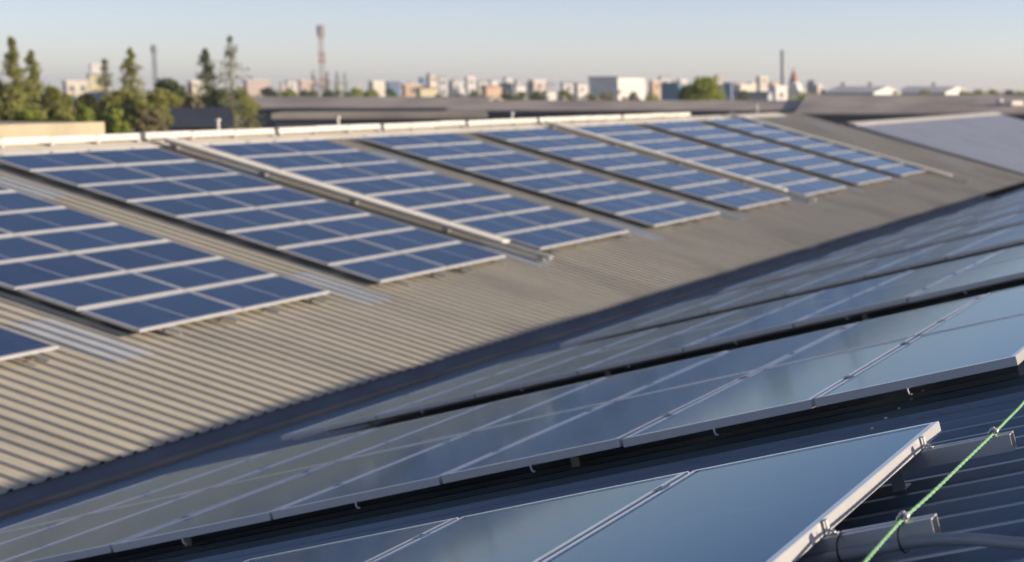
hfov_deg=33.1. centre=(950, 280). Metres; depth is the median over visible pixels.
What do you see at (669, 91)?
building
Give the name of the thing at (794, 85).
temple spire
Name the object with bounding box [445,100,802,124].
shed
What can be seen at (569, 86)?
building
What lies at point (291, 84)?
building
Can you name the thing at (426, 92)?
building
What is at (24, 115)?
bushy tree
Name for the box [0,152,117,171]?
solar panel
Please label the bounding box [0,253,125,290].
solar panel
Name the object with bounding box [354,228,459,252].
solar panel
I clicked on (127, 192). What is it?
solar panel
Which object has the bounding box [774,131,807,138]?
solar panel
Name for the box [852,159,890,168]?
solar panel
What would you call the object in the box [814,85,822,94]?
building
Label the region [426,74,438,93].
building
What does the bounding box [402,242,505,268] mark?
solar panel
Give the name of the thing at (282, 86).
building
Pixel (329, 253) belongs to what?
solar panel
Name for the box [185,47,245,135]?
conifer tree
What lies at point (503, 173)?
solar panel
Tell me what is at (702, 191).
solar panel
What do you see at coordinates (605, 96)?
bushy tree
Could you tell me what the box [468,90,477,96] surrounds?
bushy tree
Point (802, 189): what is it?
solar panel
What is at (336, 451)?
solar panel
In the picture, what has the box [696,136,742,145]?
solar panel
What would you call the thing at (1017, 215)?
solar panel
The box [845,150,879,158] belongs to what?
solar panel
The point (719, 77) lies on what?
building
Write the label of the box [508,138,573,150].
solar panel
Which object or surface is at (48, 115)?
bushy tree
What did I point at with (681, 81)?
building
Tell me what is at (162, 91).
bushy tree
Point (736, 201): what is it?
solar panel
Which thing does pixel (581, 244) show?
mounting rail
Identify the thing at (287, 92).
bushy tree
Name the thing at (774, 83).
building
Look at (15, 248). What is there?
solar panel
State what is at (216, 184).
solar panel
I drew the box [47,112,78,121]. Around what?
bushy tree
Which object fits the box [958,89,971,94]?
bushy tree
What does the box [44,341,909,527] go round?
mounting rail
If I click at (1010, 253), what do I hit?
solar panel
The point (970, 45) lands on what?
sky
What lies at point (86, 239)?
solar panel
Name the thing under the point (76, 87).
building
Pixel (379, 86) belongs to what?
building
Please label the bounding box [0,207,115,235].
solar panel
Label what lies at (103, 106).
bushy tree
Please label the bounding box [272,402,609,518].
solar panel
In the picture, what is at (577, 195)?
solar panel
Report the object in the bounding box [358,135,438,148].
solar panel
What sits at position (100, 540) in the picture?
solar panel
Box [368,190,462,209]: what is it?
solar panel
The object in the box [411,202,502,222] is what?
solar panel
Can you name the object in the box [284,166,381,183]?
solar panel
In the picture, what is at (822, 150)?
solar panel
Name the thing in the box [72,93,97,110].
bushy tree
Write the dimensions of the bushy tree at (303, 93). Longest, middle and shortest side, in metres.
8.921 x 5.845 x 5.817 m
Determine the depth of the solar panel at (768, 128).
63.66 m
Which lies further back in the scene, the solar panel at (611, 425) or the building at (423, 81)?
the building at (423, 81)
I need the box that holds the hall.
[588,76,645,99]
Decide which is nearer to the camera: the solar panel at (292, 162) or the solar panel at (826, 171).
the solar panel at (292, 162)
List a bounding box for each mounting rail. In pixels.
[0,154,409,285]
[27,354,49,362]
[38,360,1023,547]
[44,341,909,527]
[49,151,445,277]
[87,149,473,271]
[131,147,505,264]
[141,319,945,494]
[161,326,181,334]
[210,143,561,252]
[218,315,237,321]
[243,297,981,459]
[246,142,587,246]
[261,306,279,313]
[273,140,606,242]
[293,277,1023,439]
[305,139,629,237]
[309,296,326,302]
[363,136,671,228]
[412,431,1016,538]
[560,242,1023,348]
[718,223,1023,293]
[801,513,940,556]
[822,212,1022,258]
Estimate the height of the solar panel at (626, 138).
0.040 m
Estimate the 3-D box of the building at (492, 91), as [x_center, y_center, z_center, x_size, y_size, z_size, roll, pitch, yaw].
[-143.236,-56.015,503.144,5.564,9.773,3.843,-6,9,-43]
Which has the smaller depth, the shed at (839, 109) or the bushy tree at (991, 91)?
the shed at (839, 109)
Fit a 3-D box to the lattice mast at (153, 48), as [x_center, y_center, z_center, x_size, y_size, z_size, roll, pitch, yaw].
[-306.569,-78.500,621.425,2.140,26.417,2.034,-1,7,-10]
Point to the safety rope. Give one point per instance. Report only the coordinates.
(992, 432)
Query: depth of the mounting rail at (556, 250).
32.84 m
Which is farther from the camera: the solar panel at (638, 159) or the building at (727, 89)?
the building at (727, 89)
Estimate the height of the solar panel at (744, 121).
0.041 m
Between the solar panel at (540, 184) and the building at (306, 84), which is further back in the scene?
the building at (306, 84)
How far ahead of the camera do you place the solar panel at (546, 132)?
47.67 m
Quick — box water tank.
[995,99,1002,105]
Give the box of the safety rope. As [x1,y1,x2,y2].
[862,400,1023,561]
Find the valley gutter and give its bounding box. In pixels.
[0,194,990,519]
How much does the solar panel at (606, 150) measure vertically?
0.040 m
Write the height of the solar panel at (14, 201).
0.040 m
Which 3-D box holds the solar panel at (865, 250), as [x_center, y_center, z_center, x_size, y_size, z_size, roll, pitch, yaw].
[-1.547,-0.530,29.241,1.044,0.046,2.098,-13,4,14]
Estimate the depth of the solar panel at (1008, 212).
31.36 m
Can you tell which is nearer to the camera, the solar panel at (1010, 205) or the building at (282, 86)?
the solar panel at (1010, 205)
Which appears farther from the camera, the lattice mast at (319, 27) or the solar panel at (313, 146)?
the lattice mast at (319, 27)
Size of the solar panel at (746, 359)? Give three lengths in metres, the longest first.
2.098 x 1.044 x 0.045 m
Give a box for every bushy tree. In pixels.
[0,79,12,103]
[0,101,24,120]
[10,107,42,121]
[25,102,48,110]
[30,85,75,113]
[31,102,67,121]
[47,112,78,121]
[70,105,96,121]
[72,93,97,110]
[92,95,126,141]
[101,108,132,133]
[112,89,137,140]
[121,98,154,139]
[133,108,168,131]
[144,92,174,139]
[153,88,179,139]
[154,77,193,100]
[166,96,183,128]
[180,93,205,106]
[197,95,209,103]
[202,87,237,129]
[234,87,260,135]
[259,86,279,96]
[279,88,297,96]
[298,89,318,96]
[319,89,341,96]
[344,87,363,96]
[362,88,379,96]
[384,88,397,96]
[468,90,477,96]
[499,92,512,99]
[510,91,526,99]
[529,90,547,99]
[557,90,574,99]
[581,94,596,99]
[599,92,613,99]
[626,91,640,99]
[645,90,659,99]
[678,85,687,99]
[735,90,749,99]
[798,91,807,99]
[919,89,931,94]
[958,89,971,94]
[972,89,982,94]
[985,89,999,94]
[1005,90,1013,94]
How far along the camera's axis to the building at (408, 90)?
480.98 m
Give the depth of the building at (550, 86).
600.80 m
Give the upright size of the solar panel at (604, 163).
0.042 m
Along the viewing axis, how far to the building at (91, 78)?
431.15 m
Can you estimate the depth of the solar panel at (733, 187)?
46.52 m
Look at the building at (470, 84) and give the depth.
600.99 m
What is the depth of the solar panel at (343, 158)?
36.57 m
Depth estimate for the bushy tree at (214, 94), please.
117.47 m
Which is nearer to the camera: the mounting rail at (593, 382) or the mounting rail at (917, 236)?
the mounting rail at (593, 382)
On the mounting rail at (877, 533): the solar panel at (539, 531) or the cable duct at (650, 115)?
the solar panel at (539, 531)
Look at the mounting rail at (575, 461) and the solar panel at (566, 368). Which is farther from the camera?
the solar panel at (566, 368)
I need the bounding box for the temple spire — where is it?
[786,66,804,99]
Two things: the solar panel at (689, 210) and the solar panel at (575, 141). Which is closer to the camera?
the solar panel at (689, 210)
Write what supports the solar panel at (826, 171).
on the rail
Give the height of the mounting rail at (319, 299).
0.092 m
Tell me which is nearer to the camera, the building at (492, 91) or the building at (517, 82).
the building at (492, 91)
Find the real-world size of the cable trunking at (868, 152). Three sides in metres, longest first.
9.935 x 2.722 x 0.290 m
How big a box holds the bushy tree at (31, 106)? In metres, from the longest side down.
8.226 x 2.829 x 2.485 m
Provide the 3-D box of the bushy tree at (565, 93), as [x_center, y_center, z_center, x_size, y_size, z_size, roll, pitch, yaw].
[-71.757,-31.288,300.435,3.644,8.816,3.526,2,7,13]
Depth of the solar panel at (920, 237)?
29.02 m
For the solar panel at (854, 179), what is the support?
on the rail
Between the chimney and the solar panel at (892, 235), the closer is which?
the solar panel at (892, 235)
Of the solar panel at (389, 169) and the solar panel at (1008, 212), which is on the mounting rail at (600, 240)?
the solar panel at (389, 169)
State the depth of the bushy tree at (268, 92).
329.38 m
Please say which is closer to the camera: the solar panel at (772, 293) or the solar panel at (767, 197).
the solar panel at (772, 293)
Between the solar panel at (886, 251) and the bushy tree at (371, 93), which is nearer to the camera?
the solar panel at (886, 251)
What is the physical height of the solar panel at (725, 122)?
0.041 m
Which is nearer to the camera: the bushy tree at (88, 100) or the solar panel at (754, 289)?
the solar panel at (754, 289)
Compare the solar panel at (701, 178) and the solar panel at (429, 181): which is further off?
the solar panel at (701, 178)
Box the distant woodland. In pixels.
[43,87,1021,101]
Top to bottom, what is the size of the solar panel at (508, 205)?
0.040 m
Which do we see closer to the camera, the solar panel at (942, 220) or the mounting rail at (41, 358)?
the mounting rail at (41, 358)
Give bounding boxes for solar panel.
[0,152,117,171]
[0,186,13,191]
[0,191,64,212]
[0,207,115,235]
[0,230,13,236]
[0,235,69,262]
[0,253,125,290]
[0,326,58,360]
[0,452,265,532]
[0,462,332,561]
[0,490,199,560]
[0,516,78,542]
[18,224,168,253]
[18,272,183,310]
[33,166,162,186]
[74,241,220,271]
[76,147,193,165]
[80,291,242,332]
[81,179,208,202]
[88,428,375,513]
[112,433,466,551]
[121,161,236,179]
[130,194,254,218]
[132,257,274,290]
[166,173,280,193]
[179,208,301,233]
[189,275,329,310]
[202,142,301,157]
[213,404,484,486]
[214,187,324,207]
[229,223,349,249]
[243,154,341,170]
[243,517,457,561]
[259,201,368,222]
[268,139,357,153]
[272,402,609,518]
[280,238,397,265]
[281,377,484,440]
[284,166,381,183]
[307,150,394,165]
[307,214,413,237]
[326,177,421,195]
[331,253,446,282]
[337,377,604,460]
[345,161,433,177]
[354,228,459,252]
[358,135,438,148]
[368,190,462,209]
[372,471,688,561]
[376,357,573,419]
[385,173,471,189]
[394,145,472,159]
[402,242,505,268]
[407,347,572,394]
[409,132,480,144]
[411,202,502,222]
[426,184,509,201]
[430,155,507,170]
[441,370,758,483]
[442,142,512,154]
[455,214,544,235]
[466,196,548,214]
[467,166,542,181]
[472,351,726,431]
[475,336,666,396]
[476,129,541,140]
[476,152,547,165]
[495,328,656,374]
[499,227,586,249]
[504,176,578,192]
[507,207,588,226]
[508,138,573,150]
[512,162,581,175]
[514,128,574,137]
[541,147,604,159]
[542,187,614,203]
[542,421,940,561]
[545,136,605,146]
[547,172,615,186]
[550,219,628,240]
[560,306,692,346]
[572,125,623,134]
[574,156,636,169]
[576,145,635,156]
[577,315,761,374]
[579,197,651,214]
[583,182,649,197]
[583,309,739,354]
[600,124,651,132]
[601,133,652,142]
[606,166,668,179]
[607,154,665,165]
[614,323,853,400]
[618,192,684,207]
[618,208,688,226]
[622,336,915,446]
[628,131,677,140]
[629,141,681,151]
[629,288,745,320]
[634,290,762,329]
[640,175,700,189]
[641,162,695,174]
[644,122,691,130]
[655,202,719,219]
[656,139,705,148]
[660,149,709,159]
[670,120,713,128]
[670,129,716,137]
[673,171,727,184]
[673,184,732,198]
[673,290,823,334]
[684,147,733,157]
[684,293,858,351]
[688,158,738,168]
[696,127,738,135]
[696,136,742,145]
[696,274,806,305]
[703,180,758,193]
[705,119,745,126]
[707,194,765,208]
[709,274,832,312]
[712,155,761,165]
[719,166,767,176]
[721,135,763,143]
[722,263,818,291]
[723,144,768,153]
[727,118,762,124]
[729,125,770,133]
[736,189,789,203]
[742,163,789,173]
[745,141,788,150]
[747,174,796,185]
[749,124,785,131]
[750,151,795,161]
[753,132,794,140]
[763,294,985,368]
[765,258,875,289]
[768,270,911,313]
[769,251,853,274]
[771,171,817,182]
[773,149,813,157]
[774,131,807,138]
[777,158,821,168]
[778,139,817,147]
[778,182,826,195]
[781,250,874,278]
[786,258,903,295]
[794,271,959,326]
[797,137,832,145]
[798,156,838,165]
[799,179,845,191]
[803,145,840,154]
[805,166,848,176]
[814,313,1023,406]
[820,144,855,151]
[825,163,864,172]
[825,239,905,261]
[827,152,866,161]
[828,234,903,256]
[832,173,874,184]
[838,243,941,272]
[842,237,931,264]
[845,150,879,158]
[851,170,890,180]
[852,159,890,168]
[862,226,926,243]
[865,241,978,276]
[865,250,1001,291]
[871,157,902,165]
[877,166,915,175]
[878,223,950,244]
[880,227,958,248]
[894,164,926,172]
[902,214,961,231]
[904,223,991,250]
[906,216,970,233]
[908,256,1023,302]
[913,229,1005,255]
[920,285,1023,335]
[928,208,978,221]
[928,212,998,232]
[937,214,1014,235]
[945,204,1004,221]
[946,231,1023,258]
[953,205,1017,222]
[957,198,1007,212]
[963,245,1023,269]
[967,198,1021,212]
[967,216,1023,235]
[980,194,1019,204]
[980,206,1023,221]
[983,224,1023,239]
[989,200,1023,211]
[995,195,1023,203]
[997,212,1023,221]
[1000,191,1023,198]
[1004,204,1023,210]
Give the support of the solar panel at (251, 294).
on the mounting rail at (272, 309)
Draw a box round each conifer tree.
[0,35,37,105]
[8,50,49,106]
[91,58,114,141]
[118,47,153,132]
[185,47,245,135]
[208,35,267,135]
[310,70,320,91]
[321,71,329,90]
[332,71,344,96]
[341,72,350,96]
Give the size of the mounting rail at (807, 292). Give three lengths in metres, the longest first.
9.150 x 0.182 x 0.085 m
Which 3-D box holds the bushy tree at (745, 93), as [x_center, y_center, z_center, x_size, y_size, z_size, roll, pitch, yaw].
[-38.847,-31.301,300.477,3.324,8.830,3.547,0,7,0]
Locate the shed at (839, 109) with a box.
[796,95,1023,139]
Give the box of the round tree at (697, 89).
[681,75,726,99]
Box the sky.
[0,0,1023,90]
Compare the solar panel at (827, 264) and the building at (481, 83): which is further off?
the building at (481, 83)
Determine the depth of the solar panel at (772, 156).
55.61 m
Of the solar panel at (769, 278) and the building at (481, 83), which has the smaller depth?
the solar panel at (769, 278)
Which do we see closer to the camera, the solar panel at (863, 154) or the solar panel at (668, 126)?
the solar panel at (668, 126)
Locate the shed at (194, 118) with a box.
[164,107,233,138]
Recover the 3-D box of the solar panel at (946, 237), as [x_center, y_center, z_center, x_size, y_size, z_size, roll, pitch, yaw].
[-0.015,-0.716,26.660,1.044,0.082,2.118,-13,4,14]
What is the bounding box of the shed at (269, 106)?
[228,97,502,134]
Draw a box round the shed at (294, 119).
[271,111,487,133]
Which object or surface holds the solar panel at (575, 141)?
on the rail
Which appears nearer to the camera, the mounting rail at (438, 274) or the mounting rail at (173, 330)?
the mounting rail at (173, 330)
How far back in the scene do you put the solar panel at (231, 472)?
12.39 m
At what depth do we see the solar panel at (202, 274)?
24.73 m
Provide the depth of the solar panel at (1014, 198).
43.18 m
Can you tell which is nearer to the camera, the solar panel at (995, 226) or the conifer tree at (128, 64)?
the solar panel at (995, 226)
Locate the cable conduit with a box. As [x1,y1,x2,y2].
[795,514,1023,561]
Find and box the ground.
[7,91,1023,491]
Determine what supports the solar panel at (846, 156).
on the rail
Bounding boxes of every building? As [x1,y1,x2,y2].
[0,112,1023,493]
[0,188,1023,561]
[61,81,88,97]
[86,63,108,91]
[186,81,209,94]
[242,80,269,96]
[279,82,285,90]
[285,80,296,96]
[297,80,315,96]
[316,82,324,95]
[368,81,385,96]
[384,81,400,96]
[400,84,421,96]
[415,88,436,96]
[418,77,426,87]
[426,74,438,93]
[436,77,447,96]
[447,81,464,96]
[464,77,475,96]
[476,81,487,92]
[480,86,502,97]
[488,80,498,85]
[498,83,512,99]
[502,77,512,82]
[513,85,525,99]
[514,79,521,84]
[527,80,546,99]
[542,91,556,99]
[546,83,555,90]
[559,82,574,99]
[573,83,587,99]
[645,81,646,96]
[648,81,661,99]
[658,77,669,82]
[659,83,683,99]
[676,79,686,85]
[714,74,723,98]
[723,82,732,99]
[732,85,756,99]
[733,92,773,99]
[755,76,768,91]
[767,86,788,99]
[768,82,779,85]
[808,80,815,94]
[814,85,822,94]
[840,112,1023,175]
[1005,101,1022,105]
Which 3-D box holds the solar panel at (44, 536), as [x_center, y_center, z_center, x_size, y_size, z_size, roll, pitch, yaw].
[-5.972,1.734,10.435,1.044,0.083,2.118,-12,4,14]
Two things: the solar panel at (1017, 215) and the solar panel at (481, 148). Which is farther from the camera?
the solar panel at (481, 148)
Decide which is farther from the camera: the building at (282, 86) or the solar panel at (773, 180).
the building at (282, 86)
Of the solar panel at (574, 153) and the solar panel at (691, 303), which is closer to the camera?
the solar panel at (691, 303)
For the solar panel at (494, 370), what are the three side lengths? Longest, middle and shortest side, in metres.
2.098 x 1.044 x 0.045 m
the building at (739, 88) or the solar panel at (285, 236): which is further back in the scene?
the building at (739, 88)
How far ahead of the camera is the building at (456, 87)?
641.33 m
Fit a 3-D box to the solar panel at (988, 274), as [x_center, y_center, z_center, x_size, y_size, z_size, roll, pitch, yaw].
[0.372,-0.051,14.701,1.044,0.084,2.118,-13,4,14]
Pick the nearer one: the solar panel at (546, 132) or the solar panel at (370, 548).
the solar panel at (370, 548)
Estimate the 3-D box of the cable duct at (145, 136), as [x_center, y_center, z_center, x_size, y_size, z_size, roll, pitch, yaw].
[-16.217,-3.213,35.265,0.280,0.177,4.166,2,7,13]
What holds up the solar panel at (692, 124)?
on the rail
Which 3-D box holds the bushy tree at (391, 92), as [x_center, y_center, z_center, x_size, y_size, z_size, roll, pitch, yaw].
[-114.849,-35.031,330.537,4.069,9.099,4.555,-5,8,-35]
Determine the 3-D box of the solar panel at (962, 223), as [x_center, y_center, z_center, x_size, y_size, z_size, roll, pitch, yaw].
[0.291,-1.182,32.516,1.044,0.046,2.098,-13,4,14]
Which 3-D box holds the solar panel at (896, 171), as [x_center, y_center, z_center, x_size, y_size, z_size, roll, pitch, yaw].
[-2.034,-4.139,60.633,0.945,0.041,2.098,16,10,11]
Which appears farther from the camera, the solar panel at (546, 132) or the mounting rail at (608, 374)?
the solar panel at (546, 132)
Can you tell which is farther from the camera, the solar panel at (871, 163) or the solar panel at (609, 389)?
the solar panel at (871, 163)
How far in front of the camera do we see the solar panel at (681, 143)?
52.73 m
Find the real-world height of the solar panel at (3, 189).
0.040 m
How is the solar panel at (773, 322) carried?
on the rail
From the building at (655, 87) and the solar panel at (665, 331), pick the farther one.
the building at (655, 87)
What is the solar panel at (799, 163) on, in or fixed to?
on the rail
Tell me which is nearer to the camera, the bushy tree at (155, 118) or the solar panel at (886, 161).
the solar panel at (886, 161)
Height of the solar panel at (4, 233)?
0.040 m
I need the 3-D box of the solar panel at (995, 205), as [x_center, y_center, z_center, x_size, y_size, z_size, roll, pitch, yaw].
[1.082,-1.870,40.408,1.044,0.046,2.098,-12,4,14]
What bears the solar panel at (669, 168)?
on the rail
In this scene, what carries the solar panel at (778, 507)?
on the mounting rail at (947, 453)
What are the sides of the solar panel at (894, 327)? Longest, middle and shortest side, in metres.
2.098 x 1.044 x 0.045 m
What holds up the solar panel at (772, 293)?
on the rail
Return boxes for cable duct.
[0,133,140,147]
[137,128,274,140]
[274,124,380,134]
[380,120,465,130]
[465,118,537,126]
[537,115,621,123]
[621,112,690,119]
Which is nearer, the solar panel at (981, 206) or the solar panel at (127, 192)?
the solar panel at (127, 192)
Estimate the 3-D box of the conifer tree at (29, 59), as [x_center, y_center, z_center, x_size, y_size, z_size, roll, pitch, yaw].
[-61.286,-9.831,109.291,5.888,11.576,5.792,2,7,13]
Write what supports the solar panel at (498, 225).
on the mounting rail at (581, 244)
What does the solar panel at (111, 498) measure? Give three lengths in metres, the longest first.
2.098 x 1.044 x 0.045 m
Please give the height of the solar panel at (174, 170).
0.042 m
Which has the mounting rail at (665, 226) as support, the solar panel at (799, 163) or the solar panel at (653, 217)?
the solar panel at (653, 217)
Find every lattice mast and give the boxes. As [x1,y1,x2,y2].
[150,43,157,88]
[316,23,326,96]
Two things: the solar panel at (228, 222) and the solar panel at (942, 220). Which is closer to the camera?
the solar panel at (228, 222)
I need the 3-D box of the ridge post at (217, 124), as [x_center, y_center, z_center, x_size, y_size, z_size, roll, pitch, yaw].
[-16.285,-3.339,35.842,0.148,0.530,0.148,-1,7,-9]
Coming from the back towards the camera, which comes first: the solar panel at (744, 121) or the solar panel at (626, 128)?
the solar panel at (744, 121)
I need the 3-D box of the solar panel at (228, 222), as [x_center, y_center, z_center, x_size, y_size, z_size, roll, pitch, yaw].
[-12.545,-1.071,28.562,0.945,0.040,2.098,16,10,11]
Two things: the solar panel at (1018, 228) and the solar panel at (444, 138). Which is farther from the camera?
the solar panel at (444, 138)
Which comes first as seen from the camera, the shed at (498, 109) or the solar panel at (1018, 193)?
the solar panel at (1018, 193)
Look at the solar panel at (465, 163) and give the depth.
39.69 m
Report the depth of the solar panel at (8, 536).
11.49 m
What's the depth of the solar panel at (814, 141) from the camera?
63.24 m
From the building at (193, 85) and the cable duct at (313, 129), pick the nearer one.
the cable duct at (313, 129)
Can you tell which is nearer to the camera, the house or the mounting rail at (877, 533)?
the mounting rail at (877, 533)
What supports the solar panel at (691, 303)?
on the rail
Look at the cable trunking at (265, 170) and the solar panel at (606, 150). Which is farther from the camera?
the solar panel at (606, 150)
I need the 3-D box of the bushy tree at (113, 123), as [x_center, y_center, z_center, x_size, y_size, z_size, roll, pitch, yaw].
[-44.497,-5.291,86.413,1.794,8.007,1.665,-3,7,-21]
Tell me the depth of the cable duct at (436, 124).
43.34 m
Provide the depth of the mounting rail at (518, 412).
11.39 m
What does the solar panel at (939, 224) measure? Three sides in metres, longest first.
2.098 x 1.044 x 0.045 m
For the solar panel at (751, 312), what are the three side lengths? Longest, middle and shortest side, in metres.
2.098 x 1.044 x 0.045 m
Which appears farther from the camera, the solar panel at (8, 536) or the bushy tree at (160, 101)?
the bushy tree at (160, 101)
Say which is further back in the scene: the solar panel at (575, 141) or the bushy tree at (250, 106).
the bushy tree at (250, 106)
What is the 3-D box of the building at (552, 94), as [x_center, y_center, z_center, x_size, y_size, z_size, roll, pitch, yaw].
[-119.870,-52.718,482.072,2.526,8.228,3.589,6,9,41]
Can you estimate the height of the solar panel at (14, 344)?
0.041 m
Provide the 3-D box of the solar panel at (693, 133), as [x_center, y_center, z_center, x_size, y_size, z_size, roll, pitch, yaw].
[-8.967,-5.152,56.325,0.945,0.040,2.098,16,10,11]
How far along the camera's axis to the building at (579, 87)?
520.89 m
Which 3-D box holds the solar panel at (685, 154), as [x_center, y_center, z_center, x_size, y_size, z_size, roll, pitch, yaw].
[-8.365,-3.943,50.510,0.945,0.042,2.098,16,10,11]
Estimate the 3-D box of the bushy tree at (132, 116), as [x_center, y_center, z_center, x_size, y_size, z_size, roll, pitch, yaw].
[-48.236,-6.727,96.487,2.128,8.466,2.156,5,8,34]
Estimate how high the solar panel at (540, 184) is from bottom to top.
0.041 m
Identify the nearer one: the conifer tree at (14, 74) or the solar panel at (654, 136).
the solar panel at (654, 136)
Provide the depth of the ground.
53.09 m
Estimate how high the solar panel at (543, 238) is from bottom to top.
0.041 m
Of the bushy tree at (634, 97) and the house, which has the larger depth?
the bushy tree at (634, 97)
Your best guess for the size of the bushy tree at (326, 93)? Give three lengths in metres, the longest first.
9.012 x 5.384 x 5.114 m
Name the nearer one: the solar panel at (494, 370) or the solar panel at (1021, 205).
the solar panel at (494, 370)
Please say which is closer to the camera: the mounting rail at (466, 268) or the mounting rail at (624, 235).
the mounting rail at (466, 268)
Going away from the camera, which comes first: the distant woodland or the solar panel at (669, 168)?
the solar panel at (669, 168)
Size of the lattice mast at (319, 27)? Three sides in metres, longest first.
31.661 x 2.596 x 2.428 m
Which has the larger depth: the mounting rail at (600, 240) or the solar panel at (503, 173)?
the solar panel at (503, 173)
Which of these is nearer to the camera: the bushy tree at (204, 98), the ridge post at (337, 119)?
the ridge post at (337, 119)
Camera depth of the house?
173.21 m
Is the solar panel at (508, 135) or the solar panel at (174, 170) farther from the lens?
the solar panel at (508, 135)
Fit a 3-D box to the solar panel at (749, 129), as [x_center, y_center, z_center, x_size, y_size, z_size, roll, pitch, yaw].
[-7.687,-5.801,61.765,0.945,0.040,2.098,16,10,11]
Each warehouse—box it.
[825,82,901,94]
[898,82,970,94]
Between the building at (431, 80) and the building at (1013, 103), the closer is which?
the building at (1013, 103)
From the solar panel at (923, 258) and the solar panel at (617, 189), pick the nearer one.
the solar panel at (923, 258)
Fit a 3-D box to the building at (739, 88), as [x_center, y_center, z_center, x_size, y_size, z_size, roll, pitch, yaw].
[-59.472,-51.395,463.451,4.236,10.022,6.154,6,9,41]
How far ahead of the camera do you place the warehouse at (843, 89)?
415.80 m
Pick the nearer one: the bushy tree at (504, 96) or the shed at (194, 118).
the shed at (194, 118)
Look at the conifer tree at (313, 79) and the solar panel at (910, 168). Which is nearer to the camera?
the solar panel at (910, 168)
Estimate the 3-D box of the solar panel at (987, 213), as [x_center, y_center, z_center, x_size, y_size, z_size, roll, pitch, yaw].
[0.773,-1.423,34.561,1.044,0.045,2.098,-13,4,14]
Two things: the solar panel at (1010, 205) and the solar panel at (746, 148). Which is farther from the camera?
the solar panel at (746, 148)
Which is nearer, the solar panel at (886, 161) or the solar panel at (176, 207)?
the solar panel at (176, 207)
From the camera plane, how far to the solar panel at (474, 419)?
11.85 m
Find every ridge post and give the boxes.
[215,119,220,136]
[335,116,339,131]
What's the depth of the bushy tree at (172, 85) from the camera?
124.60 m
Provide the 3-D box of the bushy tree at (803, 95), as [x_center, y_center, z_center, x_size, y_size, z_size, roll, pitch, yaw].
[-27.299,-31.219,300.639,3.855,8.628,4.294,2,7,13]
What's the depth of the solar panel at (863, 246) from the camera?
32.38 m
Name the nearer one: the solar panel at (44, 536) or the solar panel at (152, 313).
the solar panel at (44, 536)
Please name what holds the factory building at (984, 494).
on the ground
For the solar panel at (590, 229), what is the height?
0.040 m
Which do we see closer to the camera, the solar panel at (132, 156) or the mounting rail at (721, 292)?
the mounting rail at (721, 292)
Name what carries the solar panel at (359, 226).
on the mounting rail at (466, 268)
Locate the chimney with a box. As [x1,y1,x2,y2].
[780,50,785,85]
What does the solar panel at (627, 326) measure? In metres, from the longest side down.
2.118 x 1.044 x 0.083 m
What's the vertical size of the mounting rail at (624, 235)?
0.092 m
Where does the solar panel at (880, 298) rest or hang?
on the mounting rail at (608, 374)
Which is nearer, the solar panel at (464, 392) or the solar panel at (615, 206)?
the solar panel at (464, 392)
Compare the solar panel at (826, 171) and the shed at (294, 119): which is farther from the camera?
the shed at (294, 119)
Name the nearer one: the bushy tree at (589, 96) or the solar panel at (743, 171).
the solar panel at (743, 171)
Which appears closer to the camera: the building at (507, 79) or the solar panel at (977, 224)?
the solar panel at (977, 224)
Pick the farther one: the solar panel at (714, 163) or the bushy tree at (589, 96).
the bushy tree at (589, 96)
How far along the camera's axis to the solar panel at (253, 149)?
34.69 m
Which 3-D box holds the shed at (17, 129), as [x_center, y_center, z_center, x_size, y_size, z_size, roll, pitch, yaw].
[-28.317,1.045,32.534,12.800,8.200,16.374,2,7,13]
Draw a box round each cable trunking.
[163,137,552,261]
[545,121,815,202]
[729,113,970,183]
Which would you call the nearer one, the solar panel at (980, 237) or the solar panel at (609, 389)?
the solar panel at (609, 389)
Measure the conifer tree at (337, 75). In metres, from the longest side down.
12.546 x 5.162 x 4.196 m
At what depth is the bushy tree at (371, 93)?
309.47 m
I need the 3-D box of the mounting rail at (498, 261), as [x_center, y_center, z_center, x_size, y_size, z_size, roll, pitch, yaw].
[-12.399,-1.466,31.362,8.360,0.092,0.060,16,10,11]
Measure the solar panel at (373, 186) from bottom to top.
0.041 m
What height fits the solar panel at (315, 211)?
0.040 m
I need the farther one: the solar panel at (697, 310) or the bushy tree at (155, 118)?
the bushy tree at (155, 118)
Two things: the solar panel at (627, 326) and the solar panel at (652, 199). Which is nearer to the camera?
the solar panel at (627, 326)
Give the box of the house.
[69,92,133,131]
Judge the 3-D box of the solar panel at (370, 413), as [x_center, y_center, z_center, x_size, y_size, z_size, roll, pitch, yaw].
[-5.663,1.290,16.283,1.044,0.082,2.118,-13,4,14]
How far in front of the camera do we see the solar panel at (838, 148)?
63.06 m
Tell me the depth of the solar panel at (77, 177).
29.01 m
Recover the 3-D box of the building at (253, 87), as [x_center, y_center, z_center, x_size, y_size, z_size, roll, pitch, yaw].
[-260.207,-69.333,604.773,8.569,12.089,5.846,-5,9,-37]
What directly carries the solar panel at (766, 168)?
on the rail
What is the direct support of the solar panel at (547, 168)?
on the rail
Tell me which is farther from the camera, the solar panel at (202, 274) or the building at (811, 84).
the building at (811, 84)
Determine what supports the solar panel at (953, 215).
on the rail
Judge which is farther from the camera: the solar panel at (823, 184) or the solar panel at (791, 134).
the solar panel at (791, 134)
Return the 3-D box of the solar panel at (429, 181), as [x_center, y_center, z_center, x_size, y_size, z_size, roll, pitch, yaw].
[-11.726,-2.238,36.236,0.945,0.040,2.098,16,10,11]
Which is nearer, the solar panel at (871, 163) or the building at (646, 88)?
the solar panel at (871, 163)

